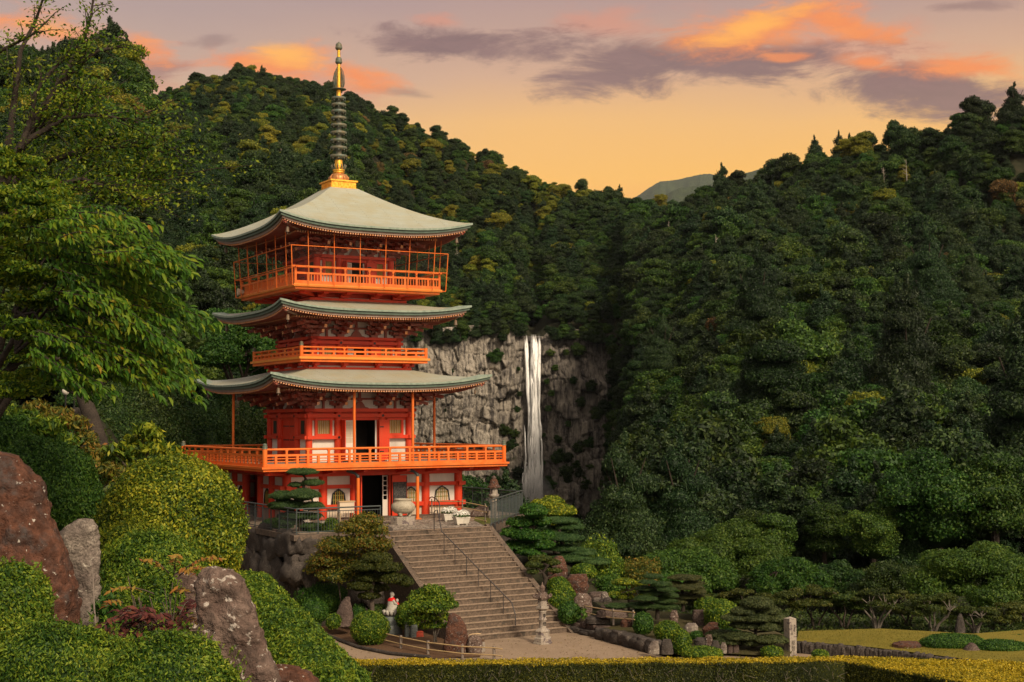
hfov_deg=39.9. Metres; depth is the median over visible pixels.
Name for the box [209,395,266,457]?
evergreen bush
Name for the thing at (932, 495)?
forest tree
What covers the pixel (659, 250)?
accent tree
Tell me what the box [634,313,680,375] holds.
forest tree
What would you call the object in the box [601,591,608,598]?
garden rock
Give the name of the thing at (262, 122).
accent tree
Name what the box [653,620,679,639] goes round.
clipped shrub
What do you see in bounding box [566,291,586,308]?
forest tree
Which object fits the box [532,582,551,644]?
stone lantern
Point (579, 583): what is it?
garden rock
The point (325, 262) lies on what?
window
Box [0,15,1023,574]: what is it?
woods
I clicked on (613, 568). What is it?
slope bush
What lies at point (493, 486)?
stone lantern
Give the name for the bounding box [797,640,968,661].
lawn edge wall
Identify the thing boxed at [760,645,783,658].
clipped shrub
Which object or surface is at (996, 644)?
clipped shrub
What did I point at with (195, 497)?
clipped shrub
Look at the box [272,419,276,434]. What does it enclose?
window
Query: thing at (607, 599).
garden rock
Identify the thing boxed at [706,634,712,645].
garden rock
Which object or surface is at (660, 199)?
accent tree
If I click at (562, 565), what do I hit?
garden rock
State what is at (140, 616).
red leaved plant
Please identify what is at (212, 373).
open tree
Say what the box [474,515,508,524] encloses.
forecourt lawn
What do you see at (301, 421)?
window
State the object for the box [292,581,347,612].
clipped shrub
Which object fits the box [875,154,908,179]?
accent tree
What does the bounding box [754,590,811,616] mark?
olive tree
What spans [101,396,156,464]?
evergreen bush
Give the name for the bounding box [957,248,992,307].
forest tree
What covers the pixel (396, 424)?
window
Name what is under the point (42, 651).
clipped shrub
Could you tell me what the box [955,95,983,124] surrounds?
skyline tree
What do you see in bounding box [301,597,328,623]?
clipped shrub
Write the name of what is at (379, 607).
clipped shrub
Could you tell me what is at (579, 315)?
forest tree
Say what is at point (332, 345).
window
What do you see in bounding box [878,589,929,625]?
olive tree
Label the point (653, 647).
garden rock
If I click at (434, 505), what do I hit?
arched rail
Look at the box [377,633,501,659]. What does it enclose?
bamboo fence
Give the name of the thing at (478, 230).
accent tree
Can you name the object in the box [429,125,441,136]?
skyline tree
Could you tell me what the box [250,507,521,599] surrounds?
terrace
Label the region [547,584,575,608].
clipped shrub
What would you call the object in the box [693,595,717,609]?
clipped shrub
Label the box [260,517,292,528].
clipped shrub
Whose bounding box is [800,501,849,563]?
forest tree
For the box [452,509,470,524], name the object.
flower planter
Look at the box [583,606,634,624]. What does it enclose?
bamboo fence
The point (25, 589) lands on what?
clipped shrub
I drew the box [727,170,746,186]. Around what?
skyline tree
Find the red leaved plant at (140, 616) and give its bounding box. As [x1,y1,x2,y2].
[94,554,224,643]
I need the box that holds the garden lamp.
[62,389,68,405]
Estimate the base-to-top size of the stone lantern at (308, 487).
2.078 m
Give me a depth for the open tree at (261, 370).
108.17 m
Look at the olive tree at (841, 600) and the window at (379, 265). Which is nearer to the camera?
the olive tree at (841, 600)
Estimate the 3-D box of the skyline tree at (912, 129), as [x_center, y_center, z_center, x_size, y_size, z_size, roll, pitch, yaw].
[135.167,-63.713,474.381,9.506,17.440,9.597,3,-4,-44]
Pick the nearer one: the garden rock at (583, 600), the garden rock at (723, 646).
the garden rock at (723, 646)
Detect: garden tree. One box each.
[302,510,394,602]
[346,552,414,610]
[400,583,458,641]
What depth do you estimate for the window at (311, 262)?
73.06 m
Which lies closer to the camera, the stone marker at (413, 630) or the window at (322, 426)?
the stone marker at (413, 630)
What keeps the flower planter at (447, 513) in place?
on the cobbled forecourt
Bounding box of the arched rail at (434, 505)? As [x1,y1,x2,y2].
[430,496,439,517]
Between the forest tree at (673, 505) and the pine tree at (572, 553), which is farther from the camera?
the forest tree at (673, 505)
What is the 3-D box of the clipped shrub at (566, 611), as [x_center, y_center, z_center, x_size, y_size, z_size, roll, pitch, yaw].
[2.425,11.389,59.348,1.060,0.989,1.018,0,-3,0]
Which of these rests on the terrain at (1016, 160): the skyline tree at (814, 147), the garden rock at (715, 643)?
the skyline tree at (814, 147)
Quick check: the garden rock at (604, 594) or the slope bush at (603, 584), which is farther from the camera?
the slope bush at (603, 584)
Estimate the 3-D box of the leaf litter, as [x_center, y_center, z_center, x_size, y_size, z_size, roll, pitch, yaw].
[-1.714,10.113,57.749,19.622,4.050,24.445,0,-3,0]
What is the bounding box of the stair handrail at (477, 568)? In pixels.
[434,510,515,624]
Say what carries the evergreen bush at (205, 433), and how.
on the terrain at (1016, 160)
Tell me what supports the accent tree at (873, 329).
on the terrain at (1016, 160)
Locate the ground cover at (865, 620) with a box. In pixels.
[10,398,1023,636]
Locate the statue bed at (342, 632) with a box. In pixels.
[321,626,484,657]
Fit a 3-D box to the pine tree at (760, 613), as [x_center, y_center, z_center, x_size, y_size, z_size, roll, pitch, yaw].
[8.954,10.739,53.313,3.402,2.330,1.823,-1,-3,11]
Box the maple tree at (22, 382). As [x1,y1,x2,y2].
[0,143,104,418]
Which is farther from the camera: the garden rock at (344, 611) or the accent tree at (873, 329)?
the accent tree at (873, 329)
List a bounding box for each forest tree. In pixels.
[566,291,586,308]
[570,307,588,326]
[571,427,668,560]
[586,303,601,319]
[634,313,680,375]
[649,432,716,549]
[723,237,789,339]
[735,338,813,404]
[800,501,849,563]
[835,498,902,562]
[868,271,940,403]
[875,446,982,549]
[905,225,968,308]
[951,451,1023,542]
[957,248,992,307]
[982,295,1023,449]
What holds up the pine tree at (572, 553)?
on the terrain at (1016, 160)
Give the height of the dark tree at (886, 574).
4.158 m
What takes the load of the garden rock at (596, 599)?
on the rock garden bed at (684, 619)
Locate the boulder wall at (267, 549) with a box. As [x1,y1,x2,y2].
[234,522,392,625]
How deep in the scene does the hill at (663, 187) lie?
7531.15 m
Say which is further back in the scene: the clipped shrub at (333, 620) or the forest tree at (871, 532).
the forest tree at (871, 532)
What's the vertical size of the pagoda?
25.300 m
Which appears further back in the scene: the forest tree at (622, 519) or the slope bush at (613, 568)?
the forest tree at (622, 519)
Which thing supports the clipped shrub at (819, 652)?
on the plaza
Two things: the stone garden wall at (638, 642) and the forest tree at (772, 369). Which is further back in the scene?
the forest tree at (772, 369)
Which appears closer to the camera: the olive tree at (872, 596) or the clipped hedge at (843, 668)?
the clipped hedge at (843, 668)
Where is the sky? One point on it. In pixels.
(636, 95)
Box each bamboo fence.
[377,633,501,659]
[431,499,486,522]
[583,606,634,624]
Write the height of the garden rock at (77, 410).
0.560 m
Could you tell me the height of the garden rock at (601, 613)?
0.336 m
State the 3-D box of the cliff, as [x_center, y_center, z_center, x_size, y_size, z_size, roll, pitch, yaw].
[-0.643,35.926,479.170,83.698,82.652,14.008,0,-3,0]
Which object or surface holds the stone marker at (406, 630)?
on the plaza
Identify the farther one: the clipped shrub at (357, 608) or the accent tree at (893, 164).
the accent tree at (893, 164)
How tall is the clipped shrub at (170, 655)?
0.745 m
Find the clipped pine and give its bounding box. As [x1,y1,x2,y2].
[266,467,325,531]
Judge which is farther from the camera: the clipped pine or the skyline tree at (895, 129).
the skyline tree at (895, 129)
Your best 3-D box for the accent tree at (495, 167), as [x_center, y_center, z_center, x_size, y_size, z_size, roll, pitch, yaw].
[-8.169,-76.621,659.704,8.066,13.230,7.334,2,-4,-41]
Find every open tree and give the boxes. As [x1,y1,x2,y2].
[54,376,187,406]
[136,355,226,417]
[185,307,276,427]
[231,357,267,375]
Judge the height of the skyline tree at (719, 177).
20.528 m
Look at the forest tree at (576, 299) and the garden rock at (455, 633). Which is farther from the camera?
the forest tree at (576, 299)
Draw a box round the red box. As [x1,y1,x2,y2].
[416,631,423,636]
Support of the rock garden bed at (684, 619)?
on the terrain at (1016, 160)
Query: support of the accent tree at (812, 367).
on the terrain at (1016, 160)
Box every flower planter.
[440,506,457,520]
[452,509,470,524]
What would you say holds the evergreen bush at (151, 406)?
on the terrain at (1016, 160)
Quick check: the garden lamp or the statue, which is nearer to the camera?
the garden lamp
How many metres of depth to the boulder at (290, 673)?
9.34 m
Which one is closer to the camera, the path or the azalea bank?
the azalea bank
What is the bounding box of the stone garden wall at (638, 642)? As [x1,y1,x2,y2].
[569,620,661,652]
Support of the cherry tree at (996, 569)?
on the terrain at (1016, 160)
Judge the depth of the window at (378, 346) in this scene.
73.90 m
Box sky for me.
[0,0,1023,197]
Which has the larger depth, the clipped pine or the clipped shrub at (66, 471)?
the clipped pine
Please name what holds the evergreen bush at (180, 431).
on the terrain at (1016, 160)
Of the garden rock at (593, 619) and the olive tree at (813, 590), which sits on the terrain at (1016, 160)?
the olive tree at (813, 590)
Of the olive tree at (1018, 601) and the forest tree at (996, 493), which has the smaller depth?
the olive tree at (1018, 601)
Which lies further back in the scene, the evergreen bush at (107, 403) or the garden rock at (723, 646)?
the evergreen bush at (107, 403)
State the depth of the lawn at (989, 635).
53.61 m
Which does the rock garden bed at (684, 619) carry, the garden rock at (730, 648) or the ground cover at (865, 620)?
the garden rock at (730, 648)
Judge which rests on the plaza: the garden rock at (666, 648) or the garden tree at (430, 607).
the garden rock at (666, 648)
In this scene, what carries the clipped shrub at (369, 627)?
on the statue bed at (342, 632)
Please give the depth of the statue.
58.32 m
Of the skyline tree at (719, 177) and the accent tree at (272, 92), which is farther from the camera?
the accent tree at (272, 92)
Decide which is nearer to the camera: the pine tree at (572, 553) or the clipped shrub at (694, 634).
the clipped shrub at (694, 634)
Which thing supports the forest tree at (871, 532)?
on the terrain at (1016, 160)
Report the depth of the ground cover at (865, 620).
60.80 m
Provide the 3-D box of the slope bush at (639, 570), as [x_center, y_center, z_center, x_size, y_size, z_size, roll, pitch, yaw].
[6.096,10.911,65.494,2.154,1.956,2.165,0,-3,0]
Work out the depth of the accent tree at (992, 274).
311.44 m
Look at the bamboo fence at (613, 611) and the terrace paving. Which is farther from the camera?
the terrace paving
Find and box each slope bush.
[580,531,622,572]
[590,569,630,599]
[596,553,630,588]
[620,555,661,595]
[656,571,686,591]
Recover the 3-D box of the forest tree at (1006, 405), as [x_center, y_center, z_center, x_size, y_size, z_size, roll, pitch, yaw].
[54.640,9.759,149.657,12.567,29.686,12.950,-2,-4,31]
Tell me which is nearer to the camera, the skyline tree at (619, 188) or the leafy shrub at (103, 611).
the leafy shrub at (103, 611)
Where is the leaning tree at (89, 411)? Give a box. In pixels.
[0,284,206,465]
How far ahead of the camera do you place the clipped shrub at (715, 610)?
56.85 m
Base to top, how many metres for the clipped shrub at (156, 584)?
0.714 m
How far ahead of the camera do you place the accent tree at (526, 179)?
660.75 m
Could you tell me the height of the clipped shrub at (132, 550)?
0.710 m
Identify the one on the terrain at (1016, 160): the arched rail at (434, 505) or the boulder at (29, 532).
the boulder at (29, 532)
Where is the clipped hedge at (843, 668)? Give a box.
[353,655,1023,681]
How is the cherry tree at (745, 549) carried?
on the terrain at (1016, 160)
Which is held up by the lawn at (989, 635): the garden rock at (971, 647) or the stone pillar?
the garden rock at (971, 647)
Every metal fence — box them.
[237,501,380,534]
[462,486,521,511]
[490,490,522,526]
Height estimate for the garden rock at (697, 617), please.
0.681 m
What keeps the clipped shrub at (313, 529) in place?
on the terrace
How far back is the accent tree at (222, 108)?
564.58 m
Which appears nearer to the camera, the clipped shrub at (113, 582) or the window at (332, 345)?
the clipped shrub at (113, 582)
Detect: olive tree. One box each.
[685,593,743,609]
[717,588,778,605]
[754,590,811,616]
[786,584,839,629]
[821,587,873,628]
[850,587,902,628]
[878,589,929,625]
[900,592,961,631]
[949,606,1000,633]
[978,602,1023,626]
[1005,600,1023,620]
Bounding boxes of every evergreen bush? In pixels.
[75,380,134,427]
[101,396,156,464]
[129,382,193,459]
[152,402,199,455]
[180,393,238,457]
[190,367,256,436]
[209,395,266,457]
[247,407,266,453]
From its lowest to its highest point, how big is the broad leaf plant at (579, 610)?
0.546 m
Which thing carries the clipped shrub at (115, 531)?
on the terrain at (1016, 160)
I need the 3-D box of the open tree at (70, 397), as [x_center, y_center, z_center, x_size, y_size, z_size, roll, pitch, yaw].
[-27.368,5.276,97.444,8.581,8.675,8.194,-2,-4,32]
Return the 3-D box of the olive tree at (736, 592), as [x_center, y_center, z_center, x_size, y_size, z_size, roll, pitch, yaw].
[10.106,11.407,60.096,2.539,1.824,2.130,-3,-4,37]
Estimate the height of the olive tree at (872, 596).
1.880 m
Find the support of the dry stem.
on the terrain at (1016, 160)
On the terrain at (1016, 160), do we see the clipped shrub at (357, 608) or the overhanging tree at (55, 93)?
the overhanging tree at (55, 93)
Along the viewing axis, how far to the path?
54.35 m
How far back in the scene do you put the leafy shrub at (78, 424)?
18.57 m
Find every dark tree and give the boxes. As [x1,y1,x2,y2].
[799,559,881,613]
[845,559,918,619]
[976,583,1023,600]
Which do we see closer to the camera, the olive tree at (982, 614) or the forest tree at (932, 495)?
the olive tree at (982, 614)
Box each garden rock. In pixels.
[71,407,85,430]
[336,597,352,626]
[442,613,467,652]
[467,635,482,653]
[470,506,488,516]
[547,556,567,578]
[566,574,588,593]
[574,593,592,615]
[585,615,610,623]
[588,591,602,600]
[592,597,599,601]
[596,608,628,617]
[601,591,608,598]
[603,597,611,601]
[620,618,631,626]
[647,641,659,653]
[659,639,673,654]
[669,610,678,622]
[683,623,697,631]
[692,610,704,625]
[694,637,705,645]
[702,622,718,634]
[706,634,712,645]
[711,640,719,648]
[720,642,726,653]
[727,645,732,652]
[733,644,738,652]
[892,641,921,648]
[954,614,965,632]
[963,643,979,650]
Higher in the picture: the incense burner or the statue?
the incense burner
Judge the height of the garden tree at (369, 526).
4.448 m
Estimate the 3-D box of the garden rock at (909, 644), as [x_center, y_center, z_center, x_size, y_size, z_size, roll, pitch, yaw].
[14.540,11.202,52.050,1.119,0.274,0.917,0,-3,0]
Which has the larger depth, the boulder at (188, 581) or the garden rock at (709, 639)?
the garden rock at (709, 639)
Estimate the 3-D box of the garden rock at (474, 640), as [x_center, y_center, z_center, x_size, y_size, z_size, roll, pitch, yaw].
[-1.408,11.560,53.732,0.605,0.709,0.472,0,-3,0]
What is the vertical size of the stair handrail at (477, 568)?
4.911 m
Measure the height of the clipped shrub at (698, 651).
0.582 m
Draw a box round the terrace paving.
[248,508,511,533]
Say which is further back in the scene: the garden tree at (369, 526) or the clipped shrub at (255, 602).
the garden tree at (369, 526)
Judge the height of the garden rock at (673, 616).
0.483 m
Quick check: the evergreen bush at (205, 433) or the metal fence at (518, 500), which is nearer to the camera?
the metal fence at (518, 500)
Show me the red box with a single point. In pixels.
(419, 633)
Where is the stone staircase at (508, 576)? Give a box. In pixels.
[383,524,573,639]
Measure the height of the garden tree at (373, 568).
2.622 m
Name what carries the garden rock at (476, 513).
on the forecourt lawn at (488, 520)
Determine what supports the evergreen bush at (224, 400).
on the terrain at (1016, 160)
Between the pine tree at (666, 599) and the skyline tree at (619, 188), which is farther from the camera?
the skyline tree at (619, 188)
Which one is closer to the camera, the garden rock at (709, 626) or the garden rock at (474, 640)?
the garden rock at (474, 640)
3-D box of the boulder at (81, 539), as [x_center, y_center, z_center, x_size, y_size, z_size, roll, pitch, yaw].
[-3.478,1.879,11.320,0.374,0.914,0.248,0,-3,0]
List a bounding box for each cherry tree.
[0,201,222,409]
[630,546,739,593]
[665,518,791,590]
[746,556,833,612]
[900,540,1023,619]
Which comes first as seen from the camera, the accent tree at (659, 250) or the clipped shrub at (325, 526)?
the clipped shrub at (325, 526)
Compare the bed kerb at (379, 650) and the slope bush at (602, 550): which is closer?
the bed kerb at (379, 650)
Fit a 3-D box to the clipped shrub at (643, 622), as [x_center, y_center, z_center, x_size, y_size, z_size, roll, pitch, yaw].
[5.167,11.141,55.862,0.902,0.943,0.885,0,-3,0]
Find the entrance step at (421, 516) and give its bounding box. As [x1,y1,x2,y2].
[298,513,470,522]
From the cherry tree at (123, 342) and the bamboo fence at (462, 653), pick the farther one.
the bamboo fence at (462, 653)
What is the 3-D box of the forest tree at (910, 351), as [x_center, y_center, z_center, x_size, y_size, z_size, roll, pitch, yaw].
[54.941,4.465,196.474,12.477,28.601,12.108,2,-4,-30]
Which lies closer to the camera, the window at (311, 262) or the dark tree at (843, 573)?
the window at (311, 262)
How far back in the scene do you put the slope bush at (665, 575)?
64.15 m
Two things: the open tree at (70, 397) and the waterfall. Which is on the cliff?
the waterfall
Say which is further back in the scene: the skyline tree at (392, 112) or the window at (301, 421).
the skyline tree at (392, 112)
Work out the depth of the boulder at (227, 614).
8.54 m
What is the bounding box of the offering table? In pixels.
[336,500,354,519]
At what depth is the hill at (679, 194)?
4985.99 m
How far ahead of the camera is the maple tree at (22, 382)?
12.50 m
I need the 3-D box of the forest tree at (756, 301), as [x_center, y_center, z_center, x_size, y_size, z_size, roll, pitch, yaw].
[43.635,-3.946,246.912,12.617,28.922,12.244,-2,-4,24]
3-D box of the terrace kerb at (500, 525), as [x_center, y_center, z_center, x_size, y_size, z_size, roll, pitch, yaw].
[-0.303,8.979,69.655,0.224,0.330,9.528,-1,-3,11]
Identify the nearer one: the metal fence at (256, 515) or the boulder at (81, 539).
the boulder at (81, 539)
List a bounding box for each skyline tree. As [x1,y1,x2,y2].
[386,105,398,119]
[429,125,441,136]
[574,178,588,191]
[616,184,624,203]
[712,162,728,198]
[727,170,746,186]
[804,135,825,157]
[830,131,846,157]
[881,119,909,151]
[908,126,921,132]
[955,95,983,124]
[975,99,996,130]
[994,82,1023,125]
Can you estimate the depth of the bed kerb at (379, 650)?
53.90 m
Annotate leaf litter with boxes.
[342,521,676,659]
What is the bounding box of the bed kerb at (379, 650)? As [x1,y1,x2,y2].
[328,634,430,657]
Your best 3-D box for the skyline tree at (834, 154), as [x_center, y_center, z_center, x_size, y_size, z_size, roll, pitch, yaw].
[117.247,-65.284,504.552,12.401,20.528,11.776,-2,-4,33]
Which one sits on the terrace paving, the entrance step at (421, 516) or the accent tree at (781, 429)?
the entrance step at (421, 516)
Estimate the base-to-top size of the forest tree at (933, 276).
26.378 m
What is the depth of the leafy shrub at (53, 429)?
17.45 m
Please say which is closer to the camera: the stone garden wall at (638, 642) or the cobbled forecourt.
the stone garden wall at (638, 642)
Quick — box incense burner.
[391,498,414,524]
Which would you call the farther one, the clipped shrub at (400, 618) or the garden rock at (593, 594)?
the garden rock at (593, 594)
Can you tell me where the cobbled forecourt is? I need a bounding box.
[341,519,483,529]
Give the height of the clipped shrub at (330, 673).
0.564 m
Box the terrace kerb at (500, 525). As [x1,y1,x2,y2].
[496,514,524,530]
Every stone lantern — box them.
[303,485,310,521]
[487,476,500,517]
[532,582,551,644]
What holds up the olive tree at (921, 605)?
on the terrain at (1016, 160)
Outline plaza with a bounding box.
[356,632,848,661]
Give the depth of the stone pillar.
52.73 m
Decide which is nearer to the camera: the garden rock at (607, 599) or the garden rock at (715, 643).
the garden rock at (715, 643)
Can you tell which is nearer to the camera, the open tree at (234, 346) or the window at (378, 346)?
the window at (378, 346)
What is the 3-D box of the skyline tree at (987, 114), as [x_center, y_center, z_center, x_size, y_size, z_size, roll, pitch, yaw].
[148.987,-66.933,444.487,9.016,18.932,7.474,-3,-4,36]
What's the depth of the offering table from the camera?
68.26 m
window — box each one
[264,488,268,503]
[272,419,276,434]
[299,419,304,435]
[310,260,312,275]
[314,418,332,435]
[319,344,334,353]
[322,259,333,272]
[331,489,345,504]
[374,262,384,275]
[378,346,392,355]
[387,418,403,434]
[407,486,415,501]
[434,485,449,500]
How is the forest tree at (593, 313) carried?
on the terrain at (1016, 160)
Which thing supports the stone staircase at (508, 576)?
on the plaza
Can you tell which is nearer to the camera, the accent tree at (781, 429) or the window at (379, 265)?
the window at (379, 265)
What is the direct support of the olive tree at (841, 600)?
on the terrain at (1016, 160)
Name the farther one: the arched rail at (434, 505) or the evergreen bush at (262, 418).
the evergreen bush at (262, 418)
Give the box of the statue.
[382,592,401,634]
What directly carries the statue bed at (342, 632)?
on the plaza
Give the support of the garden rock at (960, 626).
on the terrain at (1016, 160)
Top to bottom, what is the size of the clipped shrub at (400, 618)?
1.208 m
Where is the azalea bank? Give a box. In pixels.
[237,569,372,681]
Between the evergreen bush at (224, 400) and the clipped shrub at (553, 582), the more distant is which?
the evergreen bush at (224, 400)
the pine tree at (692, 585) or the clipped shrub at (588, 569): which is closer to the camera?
the pine tree at (692, 585)
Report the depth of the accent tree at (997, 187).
396.01 m
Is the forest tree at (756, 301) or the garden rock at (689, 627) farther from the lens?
the forest tree at (756, 301)
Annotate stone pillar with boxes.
[784,617,796,655]
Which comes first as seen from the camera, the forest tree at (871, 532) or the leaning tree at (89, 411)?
the leaning tree at (89, 411)
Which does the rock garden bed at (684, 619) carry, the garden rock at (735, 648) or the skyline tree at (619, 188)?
the garden rock at (735, 648)
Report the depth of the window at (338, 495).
69.61 m
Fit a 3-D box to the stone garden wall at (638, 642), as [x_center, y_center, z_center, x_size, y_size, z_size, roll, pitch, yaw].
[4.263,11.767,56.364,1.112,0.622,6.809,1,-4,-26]
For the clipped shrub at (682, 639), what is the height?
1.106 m
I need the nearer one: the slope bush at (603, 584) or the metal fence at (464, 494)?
the slope bush at (603, 584)
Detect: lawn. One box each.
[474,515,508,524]
[797,628,1023,661]
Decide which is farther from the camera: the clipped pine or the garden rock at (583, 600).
the clipped pine
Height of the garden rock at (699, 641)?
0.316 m
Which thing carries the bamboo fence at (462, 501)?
on the terrace paving
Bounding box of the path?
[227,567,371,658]
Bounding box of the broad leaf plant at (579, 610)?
[574,607,587,618]
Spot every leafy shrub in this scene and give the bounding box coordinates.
[1,403,82,445]
[21,398,127,487]
[87,592,136,638]
[100,420,184,466]
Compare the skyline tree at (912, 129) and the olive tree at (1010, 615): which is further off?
the skyline tree at (912, 129)
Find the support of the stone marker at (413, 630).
on the statue bed at (342, 632)
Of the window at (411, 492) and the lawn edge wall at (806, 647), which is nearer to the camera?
the lawn edge wall at (806, 647)
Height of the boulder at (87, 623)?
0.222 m
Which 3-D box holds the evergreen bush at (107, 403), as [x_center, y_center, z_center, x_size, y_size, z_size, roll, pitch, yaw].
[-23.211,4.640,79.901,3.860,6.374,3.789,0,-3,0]
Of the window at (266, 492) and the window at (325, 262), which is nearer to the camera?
the window at (266, 492)
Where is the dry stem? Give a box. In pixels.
[92,569,96,622]
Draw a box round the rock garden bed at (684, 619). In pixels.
[580,611,791,656]
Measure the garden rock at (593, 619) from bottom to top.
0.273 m
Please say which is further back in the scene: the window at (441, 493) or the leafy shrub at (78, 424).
the window at (441, 493)
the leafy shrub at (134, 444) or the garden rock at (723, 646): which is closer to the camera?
the leafy shrub at (134, 444)
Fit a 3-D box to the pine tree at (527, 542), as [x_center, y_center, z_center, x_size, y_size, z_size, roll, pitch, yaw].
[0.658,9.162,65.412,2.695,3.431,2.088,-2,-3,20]
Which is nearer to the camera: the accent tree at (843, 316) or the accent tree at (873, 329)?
the accent tree at (873, 329)
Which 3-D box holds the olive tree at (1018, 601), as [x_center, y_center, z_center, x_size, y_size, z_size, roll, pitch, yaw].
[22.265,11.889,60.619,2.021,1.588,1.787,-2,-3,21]
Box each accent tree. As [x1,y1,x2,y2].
[216,106,226,114]
[250,118,270,131]
[264,88,276,102]
[475,229,485,241]
[487,163,501,175]
[521,175,541,186]
[527,260,536,272]
[652,194,667,205]
[655,238,672,254]
[755,416,792,445]
[799,358,818,373]
[815,300,870,330]
[861,323,885,341]
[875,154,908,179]
[983,272,1001,280]
[988,178,1018,202]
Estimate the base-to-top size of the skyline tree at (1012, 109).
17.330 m
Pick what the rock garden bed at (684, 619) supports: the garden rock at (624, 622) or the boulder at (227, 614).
the garden rock at (624, 622)
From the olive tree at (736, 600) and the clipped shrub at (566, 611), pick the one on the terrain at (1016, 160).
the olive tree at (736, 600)
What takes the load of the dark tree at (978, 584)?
on the terrain at (1016, 160)
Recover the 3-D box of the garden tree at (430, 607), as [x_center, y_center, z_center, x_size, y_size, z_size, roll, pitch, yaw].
[-3.190,10.614,54.994,2.135,2.252,1.856,-1,-3,17]
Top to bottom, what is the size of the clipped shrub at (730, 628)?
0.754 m
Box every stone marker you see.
[405,622,408,636]
[410,624,416,636]
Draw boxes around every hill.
[634,174,713,199]
[666,169,759,201]
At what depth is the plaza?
54.31 m
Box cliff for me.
[401,325,622,519]
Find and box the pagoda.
[181,42,508,518]
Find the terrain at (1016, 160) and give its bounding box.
[6,138,1023,663]
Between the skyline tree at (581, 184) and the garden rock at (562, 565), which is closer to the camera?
the garden rock at (562, 565)
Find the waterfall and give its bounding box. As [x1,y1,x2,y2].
[522,337,542,501]
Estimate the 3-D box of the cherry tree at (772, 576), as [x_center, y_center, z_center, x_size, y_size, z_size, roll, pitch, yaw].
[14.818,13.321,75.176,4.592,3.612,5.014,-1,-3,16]
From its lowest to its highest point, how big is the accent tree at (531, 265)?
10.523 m
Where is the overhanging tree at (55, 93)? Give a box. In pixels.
[0,0,276,238]
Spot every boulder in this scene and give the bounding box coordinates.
[0,451,82,630]
[59,518,101,624]
[79,621,93,626]
[171,571,196,630]
[193,566,281,681]
[276,664,319,681]
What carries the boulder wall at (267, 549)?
on the terrain at (1016, 160)
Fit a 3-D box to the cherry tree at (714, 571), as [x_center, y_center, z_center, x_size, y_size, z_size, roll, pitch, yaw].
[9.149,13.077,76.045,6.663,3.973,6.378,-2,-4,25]
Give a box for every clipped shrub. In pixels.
[0,413,106,530]
[0,555,58,641]
[0,609,148,681]
[90,617,254,681]
[91,447,250,572]
[98,567,135,623]
[99,512,165,561]
[99,525,209,586]
[123,561,194,632]
[245,581,263,627]
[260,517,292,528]
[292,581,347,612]
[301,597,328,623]
[302,522,320,531]
[302,658,359,681]
[322,517,338,531]
[325,611,341,629]
[349,610,390,644]
[352,603,365,619]
[367,603,386,615]
[394,601,419,629]
[546,576,571,590]
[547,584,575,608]
[557,601,580,623]
[570,563,596,578]
[632,611,653,634]
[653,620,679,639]
[671,628,692,653]
[681,645,723,659]
[690,630,705,639]
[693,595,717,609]
[703,597,736,628]
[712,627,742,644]
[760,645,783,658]
[811,649,829,656]
[919,632,984,648]
[976,638,1023,650]
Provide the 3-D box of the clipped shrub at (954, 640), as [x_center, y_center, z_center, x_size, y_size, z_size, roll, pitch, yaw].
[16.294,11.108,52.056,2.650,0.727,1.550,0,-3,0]

